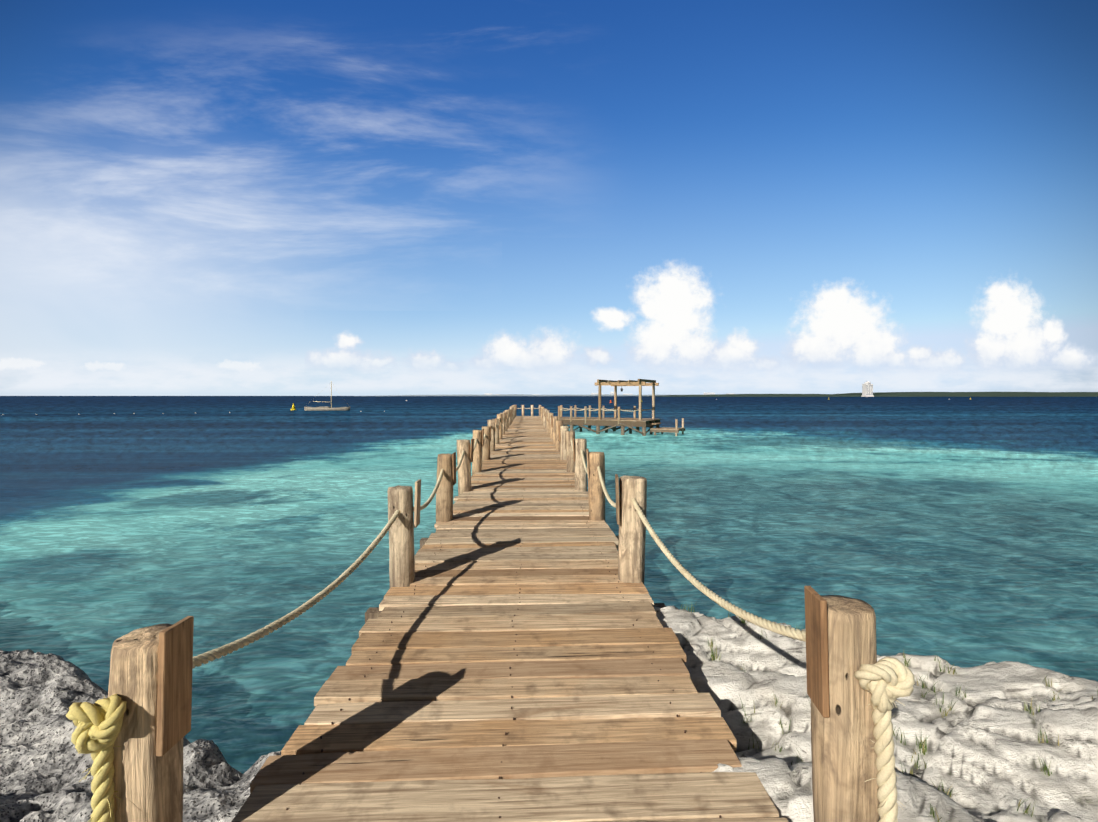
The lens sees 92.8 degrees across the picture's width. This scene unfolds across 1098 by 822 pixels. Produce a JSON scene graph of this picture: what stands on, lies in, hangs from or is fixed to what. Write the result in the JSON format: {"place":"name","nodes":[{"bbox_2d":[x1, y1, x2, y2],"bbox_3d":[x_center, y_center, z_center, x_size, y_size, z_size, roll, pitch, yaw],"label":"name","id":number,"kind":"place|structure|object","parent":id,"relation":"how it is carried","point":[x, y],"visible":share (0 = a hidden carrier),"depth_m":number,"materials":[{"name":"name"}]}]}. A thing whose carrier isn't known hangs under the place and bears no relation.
{"place":"outdoors","nodes":[
{"label":"outdoors","id":0,"kind":"place"},
{"bbox_2d":[383,394,695,395],"bbox_3d":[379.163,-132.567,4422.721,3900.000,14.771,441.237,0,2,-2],"label":"shore land","id":1,"kind":"structure","parent":0,"point":[525,395],"depth_m":4192.16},
{"bbox_2d":[485,392,734,394],"bbox_3d":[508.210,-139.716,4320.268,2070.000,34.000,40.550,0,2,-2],"label":"hotels","id":2,"kind":"object","parent":1,"relation":"on","point":[611,393],"visible":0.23,"depth_m":4301.10,"materials":[{"name":"white"}]},
{"bbox_2d":[0,396,1097,773],"bbox_3d":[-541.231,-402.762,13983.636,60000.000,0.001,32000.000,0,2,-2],"label":"sea","id":3,"kind":"structure","parent":0,"point":[960,532],"depth_m":10.73,"materials":[{"name":"liquid"}]},
{"bbox_2d":[304,381,349,410],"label":"moored boat","id":4,"kind":"object","parent":3,"relation":"on","point":[326,409],"visible":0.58,"depth_m":87.91,"materials":[{"name":"beige"}]},
{"bbox_2d":[2,398,970,414],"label":"buoys","id":5,"kind":"object","parent":3,"relation":"on","point":[293,407],"visible":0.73,"depth_m":90.07,"materials":[{"name":"yellow"}]},
{"bbox_2d":[108,405,878,821],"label":"wooden posts","id":6,"kind":"object","parent":3,"relation":"in","point":[148,783],"visible":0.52,"depth_m":1.72,"materials":[{"name":"brown wood"}]},
{"bbox_2d":[66,694,126,821],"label":"knotted rope","id":7,"kind":"object","parent":6,"relation":"attached to","point":[97,730],"visible":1,"depth_m":1.59,"materials":[{"name":"beige fabric"}]},
{"bbox_2d":[156,405,829,755],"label":"wooden boards","id":8,"kind":"object","parent":6,"relation":"attached to","point":[174,695],"visible":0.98,"depth_m":1.73,"materials":[{"name":"brown wood"}]},
{"bbox_2d":[232,416,788,821],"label":"pier deck","id":9,"kind":"structure","parent":6,"relation":"on","point":[423,721],"depth_m":2.67,"materials":[{"name":"brown wood"}]},
{"bbox_2d":[286,454,720,818],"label":"nails","id":10,"kind":"object","parent":9,"relation":"in","point":[303,773],"visible":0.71,"depth_m":3.17,"materials":[{"name":"black metal"}]},
{"bbox_2d":[192,417,914,821],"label":"pier ropes","id":11,"kind":"object","parent":6,"relation":"on","point":[886,681],"visible":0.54,"depth_m":1.69,"materials":[{"name":"beige fabric"}]},
{"bbox_2d":[365,405,665,622],"bbox_3d":[-0.946,1.555,22.118,2.500,3.000,35.598,0,2,-2],"label":"pile","id":12,"kind":"object","parent":3,"relation":"in","point":[372,612],"visible":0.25,"depth_m":4.40,"materials":[{"name":"brown wood"}]},
{"bbox_2d":[560,419,684,435],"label":"platform piles","id":13,"kind":"object","parent":3,"relation":"in","point":[614,424],"visible":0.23,"depth_m":33.86,"materials":[{"name":"brown wood"}]},
{"bbox_2d":[558,385,683,435],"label":"wooden posts","id":14,"kind":"object","parent":13,"relation":"on","point":[615,405],"visible":0.77,"depth_m":34.83,"materials":[{"name":"brown wood"}]},
{"bbox_2d":[560,408,650,410],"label":"platform ropes","id":15,"kind":"object","parent":14,"relation":"attached to","point":[604,410],"visible":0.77,"depth_m":35.08,"materials":[{"name":"beige fabric"}]},
{"bbox_2d":[560,379,684,429],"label":"wooden beams","id":16,"kind":"structure","parent":13,"relation":"on","point":[642,382],"depth_m":34.00,"materials":[{"name":"brown wood"}]},
{"bbox_2d":[0,606,1097,821],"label":"shore rock","id":17,"kind":"object","parent":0,"point":[985,747],"visible":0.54,"depth_m":2.78,"materials":[{"name":"grey stone"}]},
{"bbox_2d":[681,603,1097,821],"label":"grass tufts","id":18,"kind":"object","parent":17,"relation":"on","point":[924,751],"visible":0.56,"depth_m":2.88,"materials":[{"name":"plant"}]},
{"bbox_2d":[0,0,1097,395],"label":"sky","id":19,"kind":"structure","parent":0,"point":[198,197],"materials":[{"name":"blue"}]},
{"bbox_2d":[643,394,860,396],"bbox_3d":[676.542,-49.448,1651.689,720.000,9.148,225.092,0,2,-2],"label":"low land spit","id":20,"kind":"structure","parent":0,"point":[777,395],"depth_m":1542.15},
{"bbox_2d":[861,381,873,396],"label":"hotel tower","id":21,"kind":"structure","parent":0,"point":[867,388],"depth_m":1527.31,"materials":[{"name":"white"}]},
{"bbox_2d":[843,392,1097,396],"bbox_3d":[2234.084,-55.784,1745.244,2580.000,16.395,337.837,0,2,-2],"label":"island","id":22,"kind":"structure","parent":0,"point":[985,394],"depth_m":1546.00,"materials":[{"name":"green plant"}]}
]}

